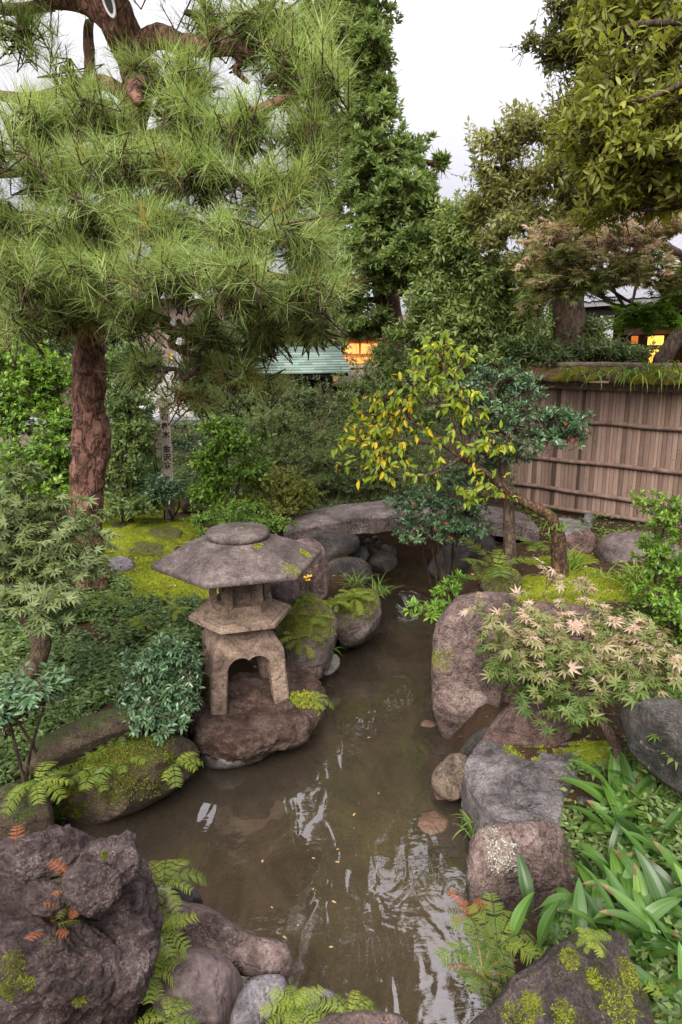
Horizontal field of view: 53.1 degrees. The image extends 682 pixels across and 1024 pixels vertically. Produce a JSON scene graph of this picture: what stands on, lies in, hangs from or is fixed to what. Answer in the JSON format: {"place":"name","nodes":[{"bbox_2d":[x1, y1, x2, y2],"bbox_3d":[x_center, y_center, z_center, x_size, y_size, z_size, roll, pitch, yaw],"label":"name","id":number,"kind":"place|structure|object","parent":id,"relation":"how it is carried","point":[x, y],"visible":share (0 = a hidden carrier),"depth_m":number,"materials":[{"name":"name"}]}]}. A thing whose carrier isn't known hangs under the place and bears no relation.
{"place":"outdoors","nodes":[
{"label":"outdoors","id":0,"kind":"place"},
{"bbox_2d":[0,361,681,1023],"bbox_3d":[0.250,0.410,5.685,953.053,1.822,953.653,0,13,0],"label":"ground","id":1,"kind":"structure","parent":0,"point":[382,923],"depth_m":3.75,"materials":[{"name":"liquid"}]},
{"bbox_2d":[0,782,53,839],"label":"rock","id":2,"kind":"object","parent":1,"relation":"on","point":[29,815],"visible":0.56,"depth_m":3.07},
{"bbox_2d":[0,761,70,814],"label":"fern","id":3,"kind":"object","parent":2,"relation":"on","point":[26,784],"visible":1,"depth_m":3.03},
{"bbox_2d":[0,335,72,517],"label":"shrub","id":4,"kind":"object","parent":1,"relation":"on","point":[42,376],"visible":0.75,"depth_m":6.83,"materials":[{"name":"green plant"}]},
{"bbox_2d":[0,659,76,797],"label":"nandina","id":5,"kind":"object","parent":1,"relation":"on","point":[45,689],"visible":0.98,"depth_m":3.12,"materials":[{"name":"green plant"}]},
{"bbox_2d":[0,600,123,786],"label":"slope undergrowth","id":6,"kind":"object","parent":1,"relation":"on","point":[50,712],"visible":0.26,"depth_m":3.71,"materials":[{"name":"green plant"}]},
{"bbox_2d":[0,452,124,738],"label":"maple tree","id":7,"kind":"object","parent":1,"relation":"on","point":[20,517],"visible":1,"depth_m":3.52,"materials":[{"name":"green plant"}]},
{"bbox_2d":[23,708,143,774],"bbox_3d":[-1.311,1.186,3.569,0.661,0.360,0.429,-7,15,-28],"label":"rock","id":8,"kind":"object","parent":1,"relation":"on","point":[69,743],"visible":0.77,"depth_m":3.37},
{"bbox_2d":[0,561,204,829],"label":"ground cover","id":9,"kind":"object","parent":1,"relation":"on","point":[125,635],"visible":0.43,"depth_m":4.33,"materials":[{"name":"green plant"}]},
{"bbox_2d":[50,732,199,827],"bbox_3d":[-1.164,1.403,3.688,0.774,0.596,0.771,0,13,0],"label":"rock","id":10,"kind":"object","parent":1,"relation":"on","point":[135,787],"visible":0.73,"depth_m":3.39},
{"bbox_2d":[48,750,109,791],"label":"fern","id":11,"kind":"object","parent":10,"relation":"on","point":[75,778],"visible":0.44,"depth_m":3.29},
{"bbox_2d":[76,740,147,783],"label":"fern","id":12,"kind":"object","parent":10,"relation":"on","point":[101,767],"visible":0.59,"depth_m":3.29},
{"bbox_2d":[161,751,203,788],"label":"fern","id":13,"kind":"object","parent":10,"relation":"on","point":[181,761],"visible":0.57,"depth_m":3.44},
{"bbox_2d":[103,335,170,521],"bbox_3d":[-2.183,-0.787,6.945,0.938,1.976,1.100,0,13,0],"label":"shrub","id":14,"kind":"object","parent":1,"relation":"on","point":[134,430],"visible":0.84,"depth_m":6.75,"materials":[{"name":"green plant"}]},
{"bbox_2d":[8,291,268,437],"bbox_3d":[-2.758,-1.840,9.419,3.666,2.847,1.228,-1,13,-5],"label":"conifer","id":15,"kind":"object","parent":1,"relation":"on","point":[57,348],"visible":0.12,"depth_m":9.34,"materials":[{"name":"green plant"}]},
{"bbox_2d":[0,417,277,455],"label":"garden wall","id":16,"kind":"structure","parent":1,"relation":"on","point":[156,443],"depth_m":10.57,"materials":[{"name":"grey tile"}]},
{"bbox_2d":[129,541,163,556],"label":"rock","id":17,"kind":"object","parent":1,"relation":"on","point":[143,547],"visible":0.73,"depth_m":6.06,"materials":[{"name":"stone"}]},
{"bbox_2d":[0,449,304,522],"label":"undergrowth","id":18,"kind":"object","parent":1,"relation":"on","point":[185,472],"visible":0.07,"depth_m":8.56,"materials":[{"name":"green plant"}]},
{"bbox_2d":[103,629,204,747],"bbox_3d":[-1.010,0.998,3.717,0.548,0.605,0.746,0,13,0],"label":"shrub","id":19,"kind":"object","parent":1,"relation":"on","point":[160,683],"visible":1,"depth_m":3.69,"materials":[{"name":"green plant"}]},
{"bbox_2d":[156,398,175,519],"bbox_3d":[-1.823,-0.475,7.175,0.147,1.422,0.147,-4,13,-16],"label":"sign post","id":20,"kind":"object","parent":1,"relation":"on","point":[166,446],"visible":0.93,"depth_m":7.08,"materials":[{"name":"grey wood"}]},
{"bbox_2d":[149,526,182,539],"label":"rock","id":21,"kind":"object","parent":1,"relation":"on","point":[173,532],"visible":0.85,"depth_m":6.60,"materials":[{"name":"stone"}]},
{"bbox_2d":[106,258,226,416],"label":"house","id":22,"kind":"structure","parent":1,"relation":"on","point":[178,342],"depth_m":14.56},
{"bbox_2d":[135,404,199,520],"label":"shrub","id":23,"kind":"object","parent":1,"relation":"on","point":[157,487],"visible":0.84,"depth_m":6.98,"materials":[{"name":"green plant"}]},
{"bbox_2d":[0,0,373,597],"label":"pine tree","id":24,"kind":"object","parent":1,"relation":"on","point":[130,156],"visible":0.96,"depth_m":3.86,"materials":[{"name":"green plant"}]},
{"bbox_2d":[150,946,243,1023],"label":"rock","id":25,"kind":"object","parent":1,"relation":"on","point":[208,984],"visible":0.7,"depth_m":2.21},
{"bbox_2d":[142,946,187,1004],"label":"fern","id":26,"kind":"object","parent":25,"relation":"on","point":[153,980],"visible":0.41,"depth_m":2.16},
{"bbox_2d":[135,996,199,1023],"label":"fern","id":27,"kind":"object","parent":25,"relation":"on","point":[160,1018],"visible":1,"depth_m":2.09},
{"bbox_2d":[160,891,292,978],"bbox_3d":[-0.441,1.555,2.495,0.538,0.354,0.255,3,13,12],"label":"rock","id":28,"kind":"object","parent":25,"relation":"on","point":[246,952],"visible":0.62,"depth_m":2.41,"materials":[{"name":"stone"}]},
{"bbox_2d":[170,880,202,903],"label":"rock","id":29,"kind":"object","parent":28,"relation":"on","point":[194,896],"visible":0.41,"depth_m":2.63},
{"bbox_2d":[64,373,368,489],"bbox_3d":[-1.702,-1.071,9.162,4.407,1.548,1.384,-2,13,-7],"label":"hedge","id":30,"kind":"object","parent":1,"relation":"on","point":[297,400],"visible":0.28,"depth_m":9.14,"materials":[{"name":"green plant"}]},
{"bbox_2d":[175,411,276,522],"bbox_3d":[-1.201,-0.385,6.923,1.128,1.279,0.596,4,14,18],"label":"shrub","id":31,"kind":"object","parent":1,"relation":"on","point":[211,464],"visible":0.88,"depth_m":6.83,"materials":[{"name":"green plant"}]},
{"bbox_2d":[1,402,463,507],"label":"back undergrowth","id":32,"kind":"object","parent":1,"relation":"on","point":[38,414],"visible":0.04,"depth_m":10.22,"materials":[{"name":"green plant"}]},
{"bbox_2d":[179,495,299,538],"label":"ground shrub","id":33,"kind":"object","parent":1,"relation":"on","point":[255,512],"visible":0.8,"depth_m":6.42,"materials":[{"name":"green plant"}]},
{"bbox_2d":[230,974,286,1023],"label":"rock","id":34,"kind":"object","parent":1,"relation":"on","point":[253,996],"visible":0.9,"depth_m":2.22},
{"bbox_2d":[233,464,323,533],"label":"shrub","id":35,"kind":"object","parent":1,"relation":"on","point":[286,487],"visible":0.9,"depth_m":6.91,"materials":[{"name":"green plant"}]},
{"bbox_2d":[222,346,351,456],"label":"garden gate","id":36,"kind":"structure","parent":1,"relation":"on","point":[329,361],"depth_m":10.36,"materials":[{"name":"teal metal"}]},
{"bbox_2d":[242,377,324,451],"bbox_3d":[-0.950,-1.443,11.006,1.523,1.500,0.050,0,13,0],"label":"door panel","id":37,"kind":"structure","parent":36,"relation":"in","point":[311,381],"depth_m":10.86,"materials":[{"name":"brown wood"}]},
{"bbox_2d":[264,263,359,376],"bbox_3d":[-0.658,-3.567,14.057,2.090,3.712,1.392,0,13,0],"label":"tree","id":38,"kind":"object","parent":1,"relation":"on","point":[343,346],"visible":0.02,"depth_m":13.86,"materials":[{"name":"green plant"}]},
{"bbox_2d":[0,498,653,746],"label":"moss","id":39,"kind":"object","parent":1,"relation":"on","point":[163,524],"visible":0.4,"depth_m":5.49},
{"bbox_2d":[306,532,359,557],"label":"rock","id":40,"kind":"object","parent":1,"relation":"on","point":[334,544],"visible":0.61,"depth_m":6.30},
{"bbox_2d":[328,557,371,584],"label":"rock","id":41,"kind":"object","parent":1,"relation":"on","point":[344,565],"visible":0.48,"depth_m":5.92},
{"bbox_2d":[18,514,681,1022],"bbox_3d":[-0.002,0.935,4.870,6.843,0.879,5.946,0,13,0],"label":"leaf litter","id":42,"kind":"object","parent":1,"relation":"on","point":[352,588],"visible":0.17,"depth_m":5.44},
{"bbox_2d":[334,587,381,647],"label":"rock","id":43,"kind":"object","parent":1,"relation":"on","point":[355,629],"visible":0.73,"depth_m":5.26,"materials":[{"name":"stone"}]},
{"bbox_2d":[312,1009,408,1023],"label":"rock","id":44,"kind":"object","parent":1,"relation":"on","point":[361,1016],"visible":0.96,"depth_m":2.08,"materials":[{"name":"stone"}]},
{"bbox_2d":[259,985,327,1023],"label":"fern","id":45,"kind":"object","parent":44,"relation":"on","point":[289,1004],"visible":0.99,"depth_m":2.14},
{"bbox_2d":[298,988,338,1013],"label":"rock","id":46,"kind":"object","parent":44,"relation":"on","point":[330,993],"visible":0.43,"depth_m":2.22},
{"bbox_2d":[315,990,375,1013],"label":"fern","id":47,"kind":"object","parent":44,"relation":"on","point":[354,1007],"visible":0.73,"depth_m":2.15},
{"bbox_2d":[333,315,406,380],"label":"tea house","id":48,"kind":"structure","parent":1,"relation":"on","point":[362,348],"depth_m":18.45,"materials":[{"name":"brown wood"}]},
{"bbox_2d":[288,0,460,478],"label":"evergreen tree","id":49,"kind":"object","parent":1,"relation":"on","point":[385,201],"visible":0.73,"depth_m":8.18,"materials":[{"name":"green plant"}]},
{"bbox_2d":[221,400,527,512],"bbox_3d":[0.183,-0.583,7.748,3.602,1.322,1.734,6,14,25],"label":"juniper","id":50,"kind":"object","parent":1,"relation":"on","point":[271,424],"visible":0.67,"depth_m":7.89,"materials":[{"name":"green plant"}]},
{"bbox_2d":[326,340,476,486],"bbox_3d":[0.885,-1.209,8.676,2.187,2.013,1.252,5,14,21],"label":"shrub","id":51,"kind":"object","parent":1,"relation":"on","point":[386,362],"visible":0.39,"depth_m":8.61,"materials":[{"name":"green plant"}]},
{"bbox_2d":[284,499,538,543],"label":"stone bridge","id":52,"kind":"structure","parent":1,"relation":"on","point":[369,517],"depth_m":6.54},
{"bbox_2d":[402,594,450,622],"bbox_3d":[0.650,0.839,4.919,0.419,0.522,0.295,-7,15,-27],"label":"pieris","id":53,"kind":"object","parent":1,"relation":"on","point":[436,608],"visible":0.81,"depth_m":4.84,"materials":[{"name":"green plant"}]},
{"bbox_2d":[381,474,502,618],"bbox_3d":[0.804,0.416,5.902,0.948,1.355,0.954,0,13,0],"label":"azalea","id":54,"kind":"object","parent":1,"relation":"on","point":[458,525],"visible":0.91,"depth_m":5.76,"materials":[{"name":"green plant"}]},
{"bbox_2d":[330,329,568,579],"bbox_3d":[0.835,-0.383,5.151,1.846,1.919,0.666,0,13,0],"label":"yellow leaved tree","id":55,"kind":"object","parent":1,"relation":"on","point":[378,432],"visible":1,"depth_m":5.07,"materials":[{"name":"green plant"}]},
{"bbox_2d":[429,569,470,599],"bbox_3d":[0.805,0.606,5.013,0.334,0.393,0.287,0,13,0],"label":"pieris","id":56,"kind":"object","parent":1,"relation":"on","point":[453,585],"visible":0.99,"depth_m":5.00,"materials":[{"name":"green plant"}]},
{"bbox_2d":[428,528,495,581],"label":"rock","id":57,"kind":"object","parent":1,"relation":"on","point":[488,542],"visible":0.31,"depth_m":6.41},
{"bbox_2d":[376,189,560,497],"bbox_3d":[1.463,-1.882,8.107,2.088,3.801,1.238,0,13,0],"label":"tree","id":58,"kind":"object","parent":1,"relation":"on","point":[434,287],"visible":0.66,"depth_m":7.90,"materials":[{"name":"green plant"}]},
{"bbox_2d":[446,888,492,936],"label":"fern","id":59,"kind":"object","parent":1,"relation":"on","point":[462,904],"visible":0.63,"depth_m":2.67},
{"bbox_2d":[458,726,488,756],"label":"rock","id":60,"kind":"object","parent":1,"relation":"on","point":[471,743],"visible":0.46,"depth_m":3.73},
{"bbox_2d":[431,591,520,742],"bbox_3d":[0.847,0.980,4.325,0.547,1.027,0.769,3,13,13],"label":"rock","id":61,"kind":"object","parent":1,"relation":"on","point":[462,691],"visible":0.66,"depth_m":4.06,"materials":[{"name":"stone"}]},
{"bbox_2d":[434,892,544,991],"bbox_3d":[0.583,1.571,2.471,0.474,0.155,0.339,-10,16,-38],"label":"fern","id":62,"kind":"object","parent":1,"relation":"on","point":[511,944],"visible":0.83,"depth_m":2.48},
{"bbox_2d":[458,537,537,579],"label":"fern","id":63,"kind":"object","parent":1,"relation":"on","point":[503,570],"visible":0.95,"depth_m":5.21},
{"bbox_2d":[480,566,521,592],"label":"rock","id":64,"kind":"object","parent":1,"relation":"on","point":[500,583],"visible":0.79,"depth_m":5.02,"materials":[{"name":"stone"}]},
{"bbox_2d":[433,356,597,570],"bbox_3d":[1.297,-0.337,5.557,0.923,1.831,1.493,-10,16,-38],"label":"tree","id":65,"kind":"object","parent":1,"relation":"on","point":[564,419],"visible":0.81,"depth_m":5.33,"materials":[{"name":"green plant"}]},
{"bbox_2d":[461,739,576,841],"bbox_3d":[0.904,1.423,3.464,0.533,0.425,0.855,7,15,29],"label":"rock","id":66,"kind":"object","parent":1,"relation":"on","point":[499,781],"visible":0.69,"depth_m":3.29,"materials":[{"name":"stone"}]},
{"bbox_2d":[465,819,580,927],"bbox_3d":[0.847,1.612,3.113,0.593,0.542,0.451,0,13,0],"label":"rock","id":67,"kind":"object","parent":1,"relation":"on","point":[495,848],"visible":0.69,"depth_m":2.93,"materials":[{"name":"stone"}]},
{"bbox_2d":[481,701,572,746],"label":"rock","id":68,"kind":"object","parent":1,"relation":"on","point":[507,726],"visible":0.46,"depth_m":3.60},
{"bbox_2d":[439,304,660,400],"bbox_3d":[2.393,-1.186,7.917,2.623,2.390,1.089,0,13,0],"label":"undergrowth shrub","id":69,"kind":"object","parent":1,"relation":"on","point":[597,349],"visible":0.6,"depth_m":7.64,"materials":[{"name":"green plant"}]},
{"bbox_2d":[499,235,614,381],"bbox_3d":[4.419,-3.837,14.415,3.467,4.071,1.845,0,13,0],"label":"tree","id":70,"kind":"object","parent":1,"relation":"on","point":[550,313],"visible":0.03,"depth_m":14.15,"materials":[{"name":"green plant"}]},
{"bbox_2d":[509,0,609,120],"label":"evergreen tree","id":71,"kind":"object","parent":1,"relation":"on","point":[550,58],"visible":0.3,"depth_m":5.75,"materials":[{"name":"green plant"}]},
{"bbox_2d":[503,601,618,712],"bbox_3d":[1.331,1.042,4.257,0.749,0.834,0.899,6,14,23],"label":"rock","id":72,"kind":"object","parent":1,"relation":"on","point":[509,698],"visible":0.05,"depth_m":4.20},
{"bbox_2d":[470,931,654,1023],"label":"rock","id":73,"kind":"object","parent":1,"relation":"on","point":[566,981],"visible":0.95,"depth_m":2.04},
{"bbox_2d":[448,931,515,1008],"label":"fern","id":74,"kind":"object","parent":73,"relation":"on","point":[479,963],"visible":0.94,"depth_m":2.34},
{"bbox_2d":[575,926,611,957],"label":"fern","id":75,"kind":"object","parent":73,"relation":"on","point":[600,952],"visible":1,"depth_m":2.06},
{"bbox_2d":[451,74,681,382],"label":"pruned tree","id":76,"kind":"object","parent":1,"relation":"on","point":[523,188],"visible":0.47,"depth_m":7.29,"materials":[{"name":"green plant"}]},
{"bbox_2d":[457,556,681,768],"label":"maple tree","id":77,"kind":"object","parent":1,"relation":"on","point":[604,654],"visible":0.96,"depth_m":3.37,"materials":[{"name":"green plant"}]},
{"bbox_2d":[461,362,681,527],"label":"bamboo fence","id":78,"kind":"object","parent":1,"relation":"on","point":[637,434],"visible":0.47,"depth_m":7.19,"materials":[{"name":"brown wood"}]},
{"bbox_2d":[508,853,651,966],"bbox_3d":[0.887,1.534,2.546,0.509,0.196,0.459,5,14,22],"label":"aspidistra","id":79,"kind":"object","parent":1,"relation":"on","point":[561,897],"visible":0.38,"depth_m":2.59,"materials":[{"name":"green plant"}]},
{"bbox_2d":[566,530,595,552],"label":"rock","id":80,"kind":"object","parent":1,"relation":"on","point":[585,538],"visible":0.52,"depth_m":6.04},
{"bbox_2d":[508,212,681,384],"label":"maple tree","id":81,"kind":"object","parent":1,"relation":"on","point":[636,267],"visible":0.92,"depth_m":5.63,"materials":[{"name":"green plant"}]},
{"bbox_2d":[514,505,681,549],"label":"fence undergrowth","id":82,"kind":"object","parent":1,"relation":"on","point":[605,532],"visible":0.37,"depth_m":6.85,"materials":[{"name":"green plant"}]},
{"bbox_2d":[528,743,681,1023],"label":"corner undergrowth","id":83,"kind":"object","parent":1,"relation":"on","point":[672,1010],"visible":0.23,"depth_m":2.88,"materials":[{"name":"green plant"}]},
{"bbox_2d":[531,0,681,245],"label":"broadleaf tree","id":84,"kind":"object","parent":1,"relation":"on","point":[621,108],"visible":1,"depth_m":4.43,"materials":[{"name":"green plant"}]},
{"bbox_2d":[551,800,681,936],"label":"aspidistra","id":85,"kind":"object","parent":1,"relation":"on","point":[594,854],"visible":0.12,"depth_m":2.88,"materials":[{"name":"green plant"}]},
{"bbox_2d":[554,751,681,885],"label":"aspidistra","id":86,"kind":"object","parent":1,"relation":"on","point":[626,777],"visible":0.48,"depth_m":3.10,"materials":[{"name":"green plant"}]},
{"bbox_2d":[557,848,681,983],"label":"aspidistra","id":87,"kind":"object","parent":1,"relation":"on","point":[662,903],"visible":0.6,"depth_m":2.48,"materials":[{"name":"green plant"}]},
{"bbox_2d":[567,888,681,1018],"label":"aspidistra","id":88,"kind":"object","parent":1,"relation":"on","point":[645,922],"visible":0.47,"depth_m":2.36,"materials":[{"name":"green plant"}]},
{"bbox_2d":[581,835,681,958],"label":"aspidistra","id":89,"kind":"object","parent":1,"relation":"on","point":[676,912],"visible":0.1,"depth_m":2.56,"materials":[{"name":"green plant"}]},
{"bbox_2d":[584,234,681,384],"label":"house","id":90,"kind":"structure","parent":1,"relation":"on","point":[600,308],"depth_m":9.80,"materials":[{"name":"paint"}]},
{"bbox_2d":[585,597,681,773],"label":"shore undergrowth","id":91,"kind":"object","parent":1,"relation":"on","point":[633,766],"visible":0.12,"depth_m":3.99,"materials":[{"name":"green plant"}]},
{"bbox_2d":[587,753,681,852],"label":"aspidistra","id":92,"kind":"object","parent":1,"relation":"on","point":[671,819],"visible":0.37,"depth_m":3.08,"materials":[{"name":"green plant"}]},
{"bbox_2d":[608,560,662,599],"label":"fern","id":93,"kind":"object","parent":1,"relation":"on","point":[637,581],"visible":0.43,"depth_m":4.92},
{"bbox_2d":[592,807,681,907],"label":"aspidistra","id":94,"kind":"object","parent":1,"relation":"on","point":[666,880],"visible":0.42,"depth_m":2.66,"materials":[{"name":"green plant"}]},
{"bbox_2d":[596,531,681,562],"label":"rock","id":95,"kind":"object","parent":1,"relation":"on","point":[616,547],"visible":0.48,"depth_m":5.51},
{"bbox_2d":[608,288,681,341],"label":"maple tree","id":96,"kind":"object","parent":1,"relation":"on","point":[648,317],"visible":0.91,"depth_m":6.30,"materials":[{"name":"green plant"}]},
{"bbox_2d":[617,488,681,646],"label":"azalea","id":97,"kind":"object","parent":1,"relation":"on","point":[663,604],"visible":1,"depth_m":4.31,"materials":[{"name":"green plant"}]},
{"bbox_2d":[619,697,681,793],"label":"rock","id":98,"kind":"object","parent":1,"relation":"on","point":[657,716],"visible":0.98,"depth_m":2.88,"materials":[{"name":"stone"}]},
{"bbox_2d":[641,975,681,1021],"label":"fern","id":99,"kind":"object","parent":1,"relation":"on","point":[657,990],"visible":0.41,"depth_m":2.15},
{"bbox_2d":[0,0,681,355],"label":"sky","id":100,"kind":"structure","parent":0,"point":[455,57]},
{"label":"water","id":101,"kind":"structure","parent":0,"visible":0},
{"bbox_2d":[0,824,163,1023],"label":"rock","id":102,"kind":"object","parent":101,"relation":"in","point":[97,966],"visible":0.99,"depth_m":1.86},
{"bbox_2d":[153,908,199,976],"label":"fern","id":103,"kind":"object","parent":102,"relation":"on","point":[168,924],"visible":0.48,"depth_m":2.20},
{"bbox_2d":[148,858,205,912],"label":"fern","id":104,"kind":"object","parent":102,"relation":"on","point":[177,883],"visible":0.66,"depth_m":2.35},
{"bbox_2d":[199,755,247,770],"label":"rock","id":105,"kind":"object","parent":101,"relation":"in","point":[209,762],"visible":0.49,"depth_m":3.87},
{"bbox_2d":[190,665,328,764],"bbox_3d":[-0.492,1.239,4.265,0.828,0.258,1.030,0,13,0],"label":"rock","id":106,"kind":"object","parent":101,"relation":"in","point":[254,724],"visible":0.92,"depth_m":4.00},
{"bbox_2d":[151,522,320,714],"bbox_3d":[-0.619,0.627,4.226,0.986,1.101,1.002,0,13,0],"label":"stone lantern","id":107,"kind":"object","parent":106,"relation":"on","point":[242,567],"visible":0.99,"depth_m":4.03,"materials":[{"name":"stone"}]},
{"bbox_2d":[275,595,337,670],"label":"rock","id":108,"kind":"object","parent":101,"relation":"in","point":[295,621],"visible":0.83,"depth_m":4.74,"materials":[{"name":"stone"}]},
{"bbox_2d":[271,580,299,606],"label":"rock","id":109,"kind":"object","parent":108,"relation":"on","point":[284,592],"visible":0.45,"depth_m":4.78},
{"bbox_2d":[296,538,328,599],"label":"rock","id":110,"kind":"object","parent":108,"relation":"on","point":[317,570],"visible":0.63,"depth_m":5.08,"materials":[{"name":"stone"}]},
{"bbox_2d":[368,549,397,573],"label":"rock","id":111,"kind":"object","parent":101,"relation":"on","point":[381,561],"visible":0.96,"depth_m":6.68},
{"bbox_2d":[414,720,438,738],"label":"submerged stone","id":112,"kind":"object","parent":101,"relation":"in","point":[426,729],"visible":0.9,"depth_m":4.33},
{"bbox_2d":[411,810,449,840],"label":"submerged stone","id":113,"kind":"object","parent":101,"relation":"in","point":[429,825],"visible":1,"depth_m":3.42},
{"bbox_2d":[431,753,466,801],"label":"rock","id":114,"kind":"object","parent":101,"relation":"on","point":[447,778],"visible":0.81,"depth_m":3.56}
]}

